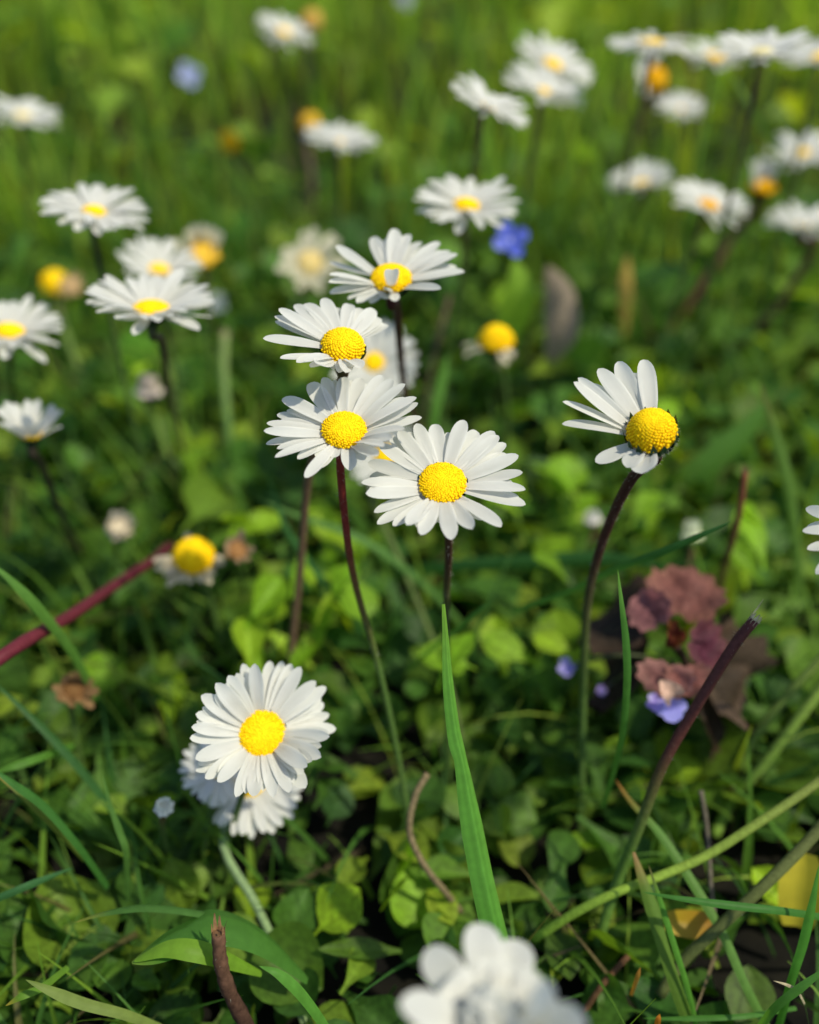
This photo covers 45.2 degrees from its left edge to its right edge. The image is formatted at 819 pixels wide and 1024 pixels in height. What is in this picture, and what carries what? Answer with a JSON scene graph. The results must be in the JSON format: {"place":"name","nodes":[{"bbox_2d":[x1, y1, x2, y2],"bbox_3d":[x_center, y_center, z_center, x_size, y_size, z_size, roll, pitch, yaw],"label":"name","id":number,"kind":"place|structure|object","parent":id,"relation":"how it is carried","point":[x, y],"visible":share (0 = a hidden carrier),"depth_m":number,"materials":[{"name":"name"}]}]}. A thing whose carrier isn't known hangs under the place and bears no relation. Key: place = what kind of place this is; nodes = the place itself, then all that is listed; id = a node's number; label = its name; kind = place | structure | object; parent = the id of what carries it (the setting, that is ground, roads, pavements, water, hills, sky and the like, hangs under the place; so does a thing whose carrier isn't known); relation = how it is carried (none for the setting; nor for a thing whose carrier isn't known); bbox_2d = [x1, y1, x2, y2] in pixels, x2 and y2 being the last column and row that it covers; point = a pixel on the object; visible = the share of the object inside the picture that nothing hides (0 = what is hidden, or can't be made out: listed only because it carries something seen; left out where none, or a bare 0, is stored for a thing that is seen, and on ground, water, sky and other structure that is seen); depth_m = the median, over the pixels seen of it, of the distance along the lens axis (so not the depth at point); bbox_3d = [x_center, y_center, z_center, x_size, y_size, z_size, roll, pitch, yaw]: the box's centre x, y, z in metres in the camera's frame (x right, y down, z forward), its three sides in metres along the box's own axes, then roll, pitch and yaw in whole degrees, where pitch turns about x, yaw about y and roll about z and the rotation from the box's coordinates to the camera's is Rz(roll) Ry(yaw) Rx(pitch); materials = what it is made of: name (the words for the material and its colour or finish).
{"place":"outdoors","nodes":[
{"label":"outdoors","id":0,"kind":"place"},
{"bbox_2d":[0,0,818,306],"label":"meadow grass","id":1,"kind":"structure","parent":0,"point":[32,64],"depth_m":0.48,"materials":[{"name":"plant"}]},
{"bbox_2d":[0,0,818,1023],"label":"ground","id":2,"kind":"structure","parent":0,"point":[752,948],"depth_m":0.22,"materials":[{"name":"plant"}]},
{"bbox_2d":[0,97,59,342],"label":"daisy","id":3,"kind":"object","parent":2,"relation":"on","point":[23,113],"visible":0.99,"depth_m":0.29,"materials":[{"name":"white plant"}]},
{"bbox_2d":[56,270,85,377],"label":"faded daisy","id":4,"kind":"object","parent":2,"relation":"on","point":[69,286],"visible":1,"depth_m":0.28,"materials":[{"name":"beige plant"}]},
{"bbox_2d":[52,670,98,781],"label":"faded daisy","id":5,"kind":"object","parent":2,"relation":"on","point":[70,689],"visible":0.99,"depth_m":0.17,"materials":[{"name":"brown plant"}]},
{"bbox_2d":[84,269,213,452],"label":"daisy","id":6,"kind":"object","parent":2,"relation":"on","point":[153,302],"visible":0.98,"depth_m":0.17,"materials":[{"name":"white plant"}]},
{"bbox_2d":[116,235,203,469],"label":"daisy","id":7,"kind":"object","parent":2,"relation":"on","point":[153,256],"visible":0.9,"depth_m":0.22,"materials":[{"name":"white plant"}]},
{"bbox_2d":[177,62,200,187],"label":"speedwell flower","id":8,"kind":"object","parent":2,"relation":"on","point":[188,74],"visible":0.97,"depth_m":0.41,"materials":[{"name":"blue plant"}]},
{"bbox_2d":[153,533,229,678],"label":"faded daisy","id":9,"kind":"object","parent":2,"relation":"on","point":[198,558],"visible":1,"depth_m":0.19,"materials":[{"name":"yellow plant"}]},
{"bbox_2d":[173,223,223,427],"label":"faded daisy","id":10,"kind":"object","parent":2,"relation":"on","point":[203,241],"visible":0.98,"depth_m":0.24,"materials":[{"name":"yellow plant"}]},
{"bbox_2d":[217,130,239,230],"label":"faded daisy","id":11,"kind":"object","parent":2,"relation":"on","point":[233,145],"visible":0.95,"depth_m":0.36,"materials":[{"name":"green plant"}]},
{"bbox_2d":[213,211,248,288],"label":"broad leaf","id":12,"kind":"object","parent":2,"relation":"on","point":[241,220],"visible":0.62,"depth_m":0.34,"materials":[{"name":"green plant"}]},
{"bbox_2d":[224,529,254,600],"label":"faded daisy","id":13,"kind":"object","parent":2,"relation":"on","point":[237,548],"visible":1,"depth_m":0.19,"materials":[{"name":"brown plant"}]},
{"bbox_2d":[190,661,335,886],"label":"daisy","id":14,"kind":"object","parent":2,"relation":"on","point":[268,729],"visible":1,"depth_m":0.14,"materials":[{"name":"white plant"}]},
{"bbox_2d":[256,12,313,242],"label":"daisy","id":15,"kind":"object","parent":2,"relation":"on","point":[286,31],"visible":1,"depth_m":0.33,"materials":[{"name":"white plant"}]},
{"bbox_2d":[304,144,314,227],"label":"brown stem","id":16,"kind":"object","parent":2,"relation":"on","point":[311,177],"visible":0.81,"depth_m":0.36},
{"bbox_2d":[276,227,346,366],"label":"faded daisy","id":17,"kind":"object","parent":2,"relation":"on","point":[304,264],"visible":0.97,"depth_m":0.26,"materials":[{"name":"beige plant"}]},
{"bbox_2d":[301,9,321,112],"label":"faded daisy","id":18,"kind":"object","parent":2,"relation":"on","point":[311,19],"visible":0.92,"depth_m":0.40,"materials":[{"name":"yellow plant"}]},
{"bbox_2d":[263,298,388,663],"bbox_3d":[-0.015,0.013,0.165,0.022,0.099,0.021,8,39,10],"label":"daisy","id":19,"kind":"object","parent":2,"relation":"on","point":[343,332],"visible":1,"depth_m":0.14,"materials":[{"name":"white plant"}]},
{"bbox_2d":[302,121,378,307],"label":"daisy","id":20,"kind":"object","parent":2,"relation":"on","point":[341,138],"visible":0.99,"depth_m":0.26,"materials":[{"name":"white plant"}]},
{"bbox_2d":[264,375,421,817],"bbox_3d":[-0.008,0.024,0.155,0.021,0.094,0.022,0,38,0],"label":"daisy","id":21,"kind":"object","parent":2,"relation":"on","point":[344,421],"visible":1,"depth_m":0.13,"materials":[{"name":"white plant"}]},
{"bbox_2d":[329,229,464,562],"bbox_3d":[-0.002,-0.010,0.192,0.021,0.102,0.051,0,38,0],"label":"daisy","id":22,"kind":"object","parent":2,"relation":"on","point":[399,270],"visible":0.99,"depth_m":0.15,"materials":[{"name":"white plant"}]},
{"bbox_2d":[0,105,818,1023],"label":"ground cover","id":23,"kind":"object","parent":2,"relation":"on","point":[296,941],"visible":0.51,"depth_m":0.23,"materials":[{"name":"green plant"}]},
{"bbox_2d":[0,295,63,443],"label":"daisy","id":24,"kind":"object","parent":23,"relation":"on","point":[18,324],"visible":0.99,"depth_m":0.19,"materials":[{"name":"white plant"}]},
{"bbox_2d":[0,743,74,772],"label":"grass blade","id":25,"kind":"object","parent":23,"relation":"on","point":[31,760],"visible":1,"depth_m":0.16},
{"bbox_2d":[0,399,83,554],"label":"daisy","id":26,"kind":"object","parent":23,"relation":"on","point":[28,426],"visible":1,"depth_m":0.18,"materials":[{"name":"white plant"}]},
{"bbox_2d":[0,568,98,701],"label":"grass blade","id":27,"kind":"object","parent":23,"relation":"on","point":[33,603],"visible":1,"depth_m":0.16,"materials":[{"name":"plant"}]},
{"bbox_2d":[0,772,108,889],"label":"grass blade","id":28,"kind":"object","parent":23,"relation":"on","point":[45,808],"visible":1,"depth_m":0.15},
{"bbox_2d":[40,269,94,444],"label":"faded daisy","id":29,"kind":"object","parent":23,"relation":"on","point":[49,282],"visible":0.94,"depth_m":0.29,"materials":[{"name":"yellow plant"}]},
{"bbox_2d":[0,687,139,857],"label":"grass blade","id":30,"kind":"object","parent":23,"relation":"on","point":[60,747],"visible":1,"depth_m":0.16,"materials":[{"name":"plant"}]},
{"bbox_2d":[0,541,174,666],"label":"creeping stalk","id":31,"kind":"object","parent":23,"relation":"on","point":[17,646],"visible":1,"depth_m":0.17,"materials":[{"name":"plant"}]},
{"bbox_2d":[26,980,160,1023],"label":"grass blade","id":32,"kind":"object","parent":23,"relation":"on","point":[68,998],"visible":1,"depth_m":0.13,"materials":[{"name":"plant"}]},
{"bbox_2d":[39,183,164,544],"bbox_3d":[-0.060,-0.024,0.216,0.020,0.094,0.020,-31,47,-33],"label":"daisy","id":33,"kind":"object","parent":23,"relation":"on","point":[86,207],"visible":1,"depth_m":0.19,"materials":[{"name":"white plant"}]},
{"bbox_2d":[103,776,130,901],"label":"grass blade","id":34,"kind":"object","parent":23,"relation":"on","point":[121,837],"visible":1,"depth_m":0.15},
{"bbox_2d":[105,510,135,571],"bbox_3d":[-0.064,0.011,0.222,0.012,0.032,0.016,0,38,0],"label":"daisy bud","id":35,"kind":"object","parent":23,"relation":"on","point":[119,526],"visible":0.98,"depth_m":0.21,"materials":[{"name":"white plant"}]},
{"bbox_2d":[117,329,159,408],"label":"broad leaf","id":36,"kind":"object","parent":23,"relation":"on","point":[129,338],"visible":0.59,"depth_m":0.28,"materials":[{"name":"green plant"}]},
{"bbox_2d":[74,904,203,922],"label":"grass blade","id":37,"kind":"object","parent":23,"relation":"on","point":[161,909],"visible":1,"depth_m":0.14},
{"bbox_2d":[153,797,173,857],"bbox_3d":[-0.040,0.055,0.165,0.007,0.032,0.010,0,38,0],"label":"daisy bud","id":38,"kind":"object","parent":23,"relation":"on","point":[163,808],"visible":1,"depth_m":0.15,"materials":[{"name":"white plant"}]},
{"bbox_2d":[134,374,193,533],"bbox_3d":[-0.062,-0.013,0.249,0.007,0.036,0.031,-13,40,-16],"label":"daisy bud","id":39,"kind":"object","parent":23,"relation":"on","point":[148,392],"visible":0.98,"depth_m":0.25,"materials":[{"name":"green plant"}]},
{"bbox_2d":[134,938,261,976],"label":"grass blade","id":40,"kind":"object","parent":23,"relation":"on","point":[192,950],"visible":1,"depth_m":0.13,"materials":[{"name":"plant"}]},
{"bbox_2d":[178,743,240,895],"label":"daisy","id":41,"kind":"object","parent":23,"relation":"on","point":[204,788],"visible":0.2,"depth_m":0.16,"materials":[{"name":"white plant"}]},
{"bbox_2d":[132,909,307,984],"bbox_3d":[-0.026,0.064,0.142,0.023,0.016,0.010,0,38,0],"label":"grass blade","id":42,"kind":"object","parent":23,"relation":"on","point":[241,933],"visible":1,"depth_m":0.14,"materials":[{"name":"plant"}]},
{"bbox_2d":[219,327,232,454],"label":"cut stalk","id":43,"kind":"object","parent":23,"relation":"on","point":[224,389],"visible":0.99,"depth_m":0.25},
{"bbox_2d":[211,913,253,1023],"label":"broken twig","id":44,"kind":"object","parent":23,"relation":"on","point":[238,1008],"visible":1,"depth_m":0.13,"materials":[{"name":"wood"}]},
{"bbox_2d":[201,777,307,1023],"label":"daisy","id":45,"kind":"object","parent":23,"relation":"on","point":[263,811],"visible":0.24,"depth_m":0.16,"materials":[{"name":"white plant"}]},
{"bbox_2d":[260,966,327,1023],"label":"grass blade","id":46,"kind":"object","parent":23,"relation":"on","point":[293,986],"visible":1,"depth_m":0.13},
{"bbox_2d":[268,475,364,637],"bbox_3d":[-0.018,0.011,0.199,0.018,0.040,0.009,0,38,0],"label":"grass blade","id":47,"kind":"object","parent":23,"relation":"on","point":[311,565],"visible":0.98,"depth_m":0.20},
{"bbox_2d":[251,495,470,632],"bbox_3d":[-0.009,0.013,0.208,0.048,0.036,0.008,0,38,0],"label":"grass blade","id":48,"kind":"object","parent":23,"relation":"on","point":[391,558],"visible":0.84,"depth_m":0.20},
{"bbox_2d":[331,319,418,397],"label":"daisy","id":49,"kind":"object","parent":23,"relation":"on","point":[380,358],"visible":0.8,"depth_m":0.21,"materials":[{"name":"white plant"}]},
{"bbox_2d":[406,772,463,914],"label":"dry grass stalk","id":50,"kind":"object","parent":23,"relation":"on","point":[438,884],"visible":1,"depth_m":0.16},
{"bbox_2d":[422,295,451,429],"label":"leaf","id":51,"kind":"object","parent":23,"relation":"on","point":[435,353],"visible":0.96,"depth_m":0.25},
{"bbox_2d":[429,355,447,427],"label":"grass blade","id":52,"kind":"object","parent":23,"relation":"on","point":[438,396],"visible":0.73,"depth_m":0.22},
{"bbox_2d":[442,604,507,940],"bbox_3d":[0.008,0.043,0.139,0.006,0.056,0.029,-15,40,-18],"label":"grass blade","id":53,"kind":"object","parent":23,"relation":"on","point":[487,903],"visible":0.81,"depth_m":0.13,"materials":[{"name":"plant"}]},
{"bbox_2d":[395,551,665,578],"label":"grass blade","id":54,"kind":"object","parent":23,"relation":"on","point":[569,559],"visible":0.81,"depth_m":0.21,"materials":[{"name":"plant"}]},
{"bbox_2d":[492,61,588,399],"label":"daisy","id":55,"kind":"object","parent":23,"relation":"on","point":[543,86],"visible":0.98,"depth_m":0.24,"materials":[{"name":"white plant"}]},
{"bbox_2d":[544,266,579,363],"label":"dry leaf","id":56,"kind":"object","parent":23,"relation":"on","point":[562,318],"visible":1,"depth_m":0.27,"materials":[{"name":"plant"}]},
{"bbox_2d":[601,572,630,807],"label":"grass blade","id":57,"kind":"object","parent":23,"relation":"on","point":[626,682],"visible":1,"depth_m":0.14,"materials":[{"name":"plant"}]},
{"bbox_2d":[511,521,731,612],"bbox_3d":[0.032,0.011,0.162,0.034,0.035,0.004,20,42,24],"label":"grass blade","id":58,"kind":"object","parent":23,"relation":"on","point":[649,556],"visible":1,"depth_m":0.16,"materials":[{"name":"plant"}]},
{"bbox_2d":[609,53,666,225],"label":"daisy","id":59,"kind":"object","parent":23,"relation":"on","point":[657,79],"visible":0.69,"depth_m":0.30,"materials":[{"name":"orange plant"}]},
{"bbox_2d":[612,157,673,277],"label":"daisy","id":60,"kind":"object","parent":23,"relation":"on","point":[642,178],"visible":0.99,"depth_m":0.27,"materials":[{"name":"white plant"}]},
{"bbox_2d":[633,852,692,1023],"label":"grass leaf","id":61,"kind":"object","parent":23,"relation":"on","point":[652,909],"visible":1,"depth_m":0.14,"materials":[{"name":"plant"}]},
{"bbox_2d":[532,776,818,942],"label":"grass stalk","id":62,"kind":"object","parent":23,"relation":"on","point":[780,808],"depth_m":0.15,"materials":[{"name":"plant"}]},
{"bbox_2d":[592,600,764,947],"bbox_3d":[0.039,0.041,0.149,0.027,0.060,0.004,-29,46,-32],"label":"cut stalk","id":63,"kind":"object","parent":23,"relation":"on","point":[745,630],"visible":1,"depth_m":0.14,"materials":[{"name":"plant"}]},
{"bbox_2d":[661,519,703,631],"bbox_3d":[0.058,0.017,0.213,0.008,0.034,0.008,0,38,0],"label":"daisy bud","id":64,"kind":"object","parent":23,"relation":"on","point":[692,526],"visible":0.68,"depth_m":0.21,"materials":[{"name":"white plant"}]},
{"bbox_2d":[665,910,711,938],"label":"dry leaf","id":65,"kind":"object","parent":23,"relation":"on","point":[691,924],"visible":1,"depth_m":0.15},
{"bbox_2d":[626,393,772,526],"bbox_3d":[0.071,-0.010,0.249,0.036,0.042,0.009,0,38,0],"label":"grass blade","id":66,"kind":"object","parent":23,"relation":"on","point":[732,443],"visible":0.77,"depth_m":0.24,"materials":[{"name":"plant"}]},
{"bbox_2d":[698,790,715,910],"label":"dry grass stalk","id":67,"kind":"object","parent":23,"relation":"on","point":[707,834],"visible":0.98,"depth_m":0.16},
{"bbox_2d":[644,1006,796,1020],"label":"grass blade","id":68,"kind":"object","parent":23,"relation":"on","point":[723,1017],"visible":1,"depth_m":0.14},
{"bbox_2d":[666,158,779,331],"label":"daisy","id":69,"kind":"object","parent":23,"relation":"on","point":[762,187],"visible":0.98,"depth_m":0.29,"materials":[{"name":"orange plant"}]},
{"bbox_2d":[715,465,748,616],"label":"cut stalk","id":70,"kind":"object","parent":23,"relation":"on","point":[738,516],"visible":0.88,"depth_m":0.18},
{"bbox_2d":[655,819,818,999],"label":"grass stalk","id":71,"kind":"object","parent":23,"relation":"on","point":[785,864],"depth_m":0.15,"materials":[{"name":"plant"}]},
{"bbox_2d":[676,28,815,401],"bbox_3d":[0.074,-0.054,0.238,0.020,0.114,0.020,-29,46,-32],"label":"daisy","id":72,"kind":"object","parent":23,"relation":"on","point":[760,49],"visible":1,"depth_m":0.21,"materials":[{"name":"white plant"}]},
{"bbox_2d":[698,653,818,820],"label":"grass blade","id":73,"kind":"object","parent":23,"relation":"on","point":[791,691],"visible":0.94,"depth_m":0.18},
{"bbox_2d":[709,684,818,838],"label":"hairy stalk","id":74,"kind":"object","parent":23,"relation":"on","point":[778,744],"visible":0.99,"depth_m":0.18,"materials":[{"name":"plant"}]},
{"bbox_2d":[760,382,803,600],"bbox_3d":[0.077,-0.002,0.203,0.019,0.053,0.007,0,38,0],"label":"grass blade","id":75,"kind":"object","parent":23,"relation":"on","point":[785,475],"visible":1,"depth_m":0.20,"materials":[{"name":"plant"}]},
{"bbox_2d":[0,10,818,1023],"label":"dry thatch","id":76,"kind":"object","parent":2,"relation":"on","point":[356,852],"visible":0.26,"depth_m":0.34,"materials":[{"name":"plant"}]},
{"bbox_2d":[0,0,818,170],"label":"meadow herbs","id":77,"kind":"object","parent":2,"relation":"on","point":[110,99],"visible":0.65,"depth_m":0.48,"materials":[{"name":"green plant"}]},
{"bbox_2d":[352,426,468,763],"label":"daisy","id":78,"kind":"object","parent":2,"relation":"on","point":[364,470],"visible":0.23,"depth_m":0.21,"materials":[{"name":"white plant"}]},
{"bbox_2d":[84,279,778,935],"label":"young leaves","id":79,"kind":"object","parent":2,"relation":"on","point":[340,911],"visible":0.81,"depth_m":0.20,"materials":[{"name":"green plant"}]},
{"bbox_2d":[361,420,525,785],"bbox_3d":[0.004,0.028,0.154,0.021,0.088,0.022,0,38,0],"label":"daisy","id":80,"kind":"object","parent":2,"relation":"on","point":[425,481],"visible":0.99,"depth_m":0.13,"materials":[{"name":"white plant"}]},
{"bbox_2d":[413,175,520,363],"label":"daisy","id":81,"kind":"object","parent":2,"relation":"on","point":[462,202],"visible":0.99,"depth_m":0.19,"materials":[{"name":"white plant"}]},
{"bbox_2d":[438,72,528,426],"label":"daisy","id":82,"kind":"object","parent":2,"relation":"on","point":[484,101],"visible":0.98,"depth_m":0.21,"materials":[{"name":"white plant"}]},
{"bbox_2d":[462,324,514,449],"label":"faded daisy","id":83,"kind":"object","parent":2,"relation":"on","point":[495,343],"visible":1,"depth_m":0.22,"materials":[{"name":"yellow plant"}]},
{"bbox_2d":[400,923,587,1023],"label":"daisy","id":84,"kind":"object","parent":2,"relation":"on","point":[496,980],"visible":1,"depth_m":0.09,"materials":[{"name":"white plant"}]},
{"bbox_2d":[493,221,528,285],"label":"speedwell flower","id":85,"kind":"object","parent":2,"relation":"on","point":[510,238],"visible":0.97,"depth_m":0.22,"materials":[{"name":"blue plant"}]},
{"bbox_2d":[498,259,534,344],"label":"broad leaf","id":86,"kind":"object","parent":2,"relation":"on","point":[517,302],"visible":0.81,"depth_m":0.25,"materials":[{"name":"green plant"}]},
{"bbox_2d":[516,33,594,260],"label":"daisy","id":87,"kind":"object","parent":2,"relation":"on","point":[553,59],"visible":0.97,"depth_m":0.26,"materials":[{"name":"white plant"}]},
{"bbox_2d":[562,359,679,831],"bbox_3d":[0.029,0.022,0.155,0.016,0.096,0.015,-29,46,-32],"label":"daisy","id":88,"kind":"object","parent":2,"relation":"on","point":[624,398],"visible":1,"depth_m":0.13,"materials":[{"name":"white plant"}]},
{"bbox_2d":[619,256,632,335],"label":"dry leaf","id":89,"kind":"object","parent":2,"relation":"on","point":[626,277],"visible":1,"depth_m":0.29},
{"bbox_2d":[572,31,693,385],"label":"daisy","id":90,"kind":"object","parent":2,"relation":"on","point":[650,46],"visible":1,"depth_m":0.24,"materials":[{"name":"white plant"}]},
{"bbox_2d":[557,564,778,762],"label":"ground ivy","id":91,"kind":"object","parent":2,"relation":"on","point":[691,594],"visible":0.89,"depth_m":0.18,"materials":[{"name":"purple plant"}]},
{"bbox_2d":[655,90,707,261],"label":"daisy","id":92,"kind":"object","parent":2,"relation":"on","point":[679,104],"visible":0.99,"depth_m":0.31,"materials":[{"name":"white plant"}]},
{"bbox_2d":[615,779,768,1023],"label":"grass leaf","id":93,"kind":"object","parent":2,"relation":"on","point":[687,875],"visible":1,"depth_m":0.15,"materials":[{"name":"plant"}]},
{"bbox_2d":[651,178,750,365],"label":"daisy","id":94,"kind":"object","parent":2,"relation":"on","point":[708,201],"visible":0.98,"depth_m":0.24,"materials":[{"name":"white plant"}]},
{"bbox_2d":[667,39,743,315],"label":"daisy","id":95,"kind":"object","parent":2,"relation":"on","point":[709,49],"visible":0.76,"depth_m":0.28,"materials":[{"name":"white plant"}]},
{"bbox_2d":[644,892,818,919],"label":"grass blade","id":96,"kind":"object","parent":2,"relation":"on","point":[747,907],"visible":1,"depth_m":0.14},
{"bbox_2d":[690,200,818,383],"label":"daisy","id":97,"kind":"object","parent":2,"relation":"on","point":[801,220],"visible":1,"depth_m":0.27,"materials":[{"name":"white plant"}]},
{"bbox_2d":[747,40,818,346],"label":"daisy","id":98,"kind":"object","parent":2,"relation":"on","point":[813,59],"visible":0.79,"depth_m":0.27,"materials":[{"name":"white plant"}]},
{"bbox_2d":[756,130,818,323],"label":"daisy","id":99,"kind":"object","parent":2,"relation":"on","point":[809,152],"visible":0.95,"depth_m":0.29,"materials":[{"name":"white plant"}]},
{"bbox_2d":[758,971,818,1023],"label":"grass blade","id":100,"kind":"object","parent":2,"relation":"on","point":[784,999],"visible":1,"depth_m":0.13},
{"bbox_2d":[778,854,818,927],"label":"leaf","id":101,"kind":"object","parent":2,"relation":"on","point":[796,882],"visible":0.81,"depth_m":0.16,"materials":[{"name":"plant"}]},
{"bbox_2d":[649,867,697,1023],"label":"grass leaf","id":102,"kind":"object","parent":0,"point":[671,936],"visible":1,"depth_m":0.14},
{"bbox_2d":[729,70,803,199],"bbox_3d":[0.103,-0.105,0.279,0.040,0.042,0.005,-18,41,-21],"label":"grass blade","id":103,"kind":"object","parent":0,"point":[762,128],"visible":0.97,"depth_m":0.27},
{"bbox_2d":[776,866,818,1023],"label":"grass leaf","id":104,"kind":"object","parent":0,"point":[804,938],"visible":1,"depth_m":0.14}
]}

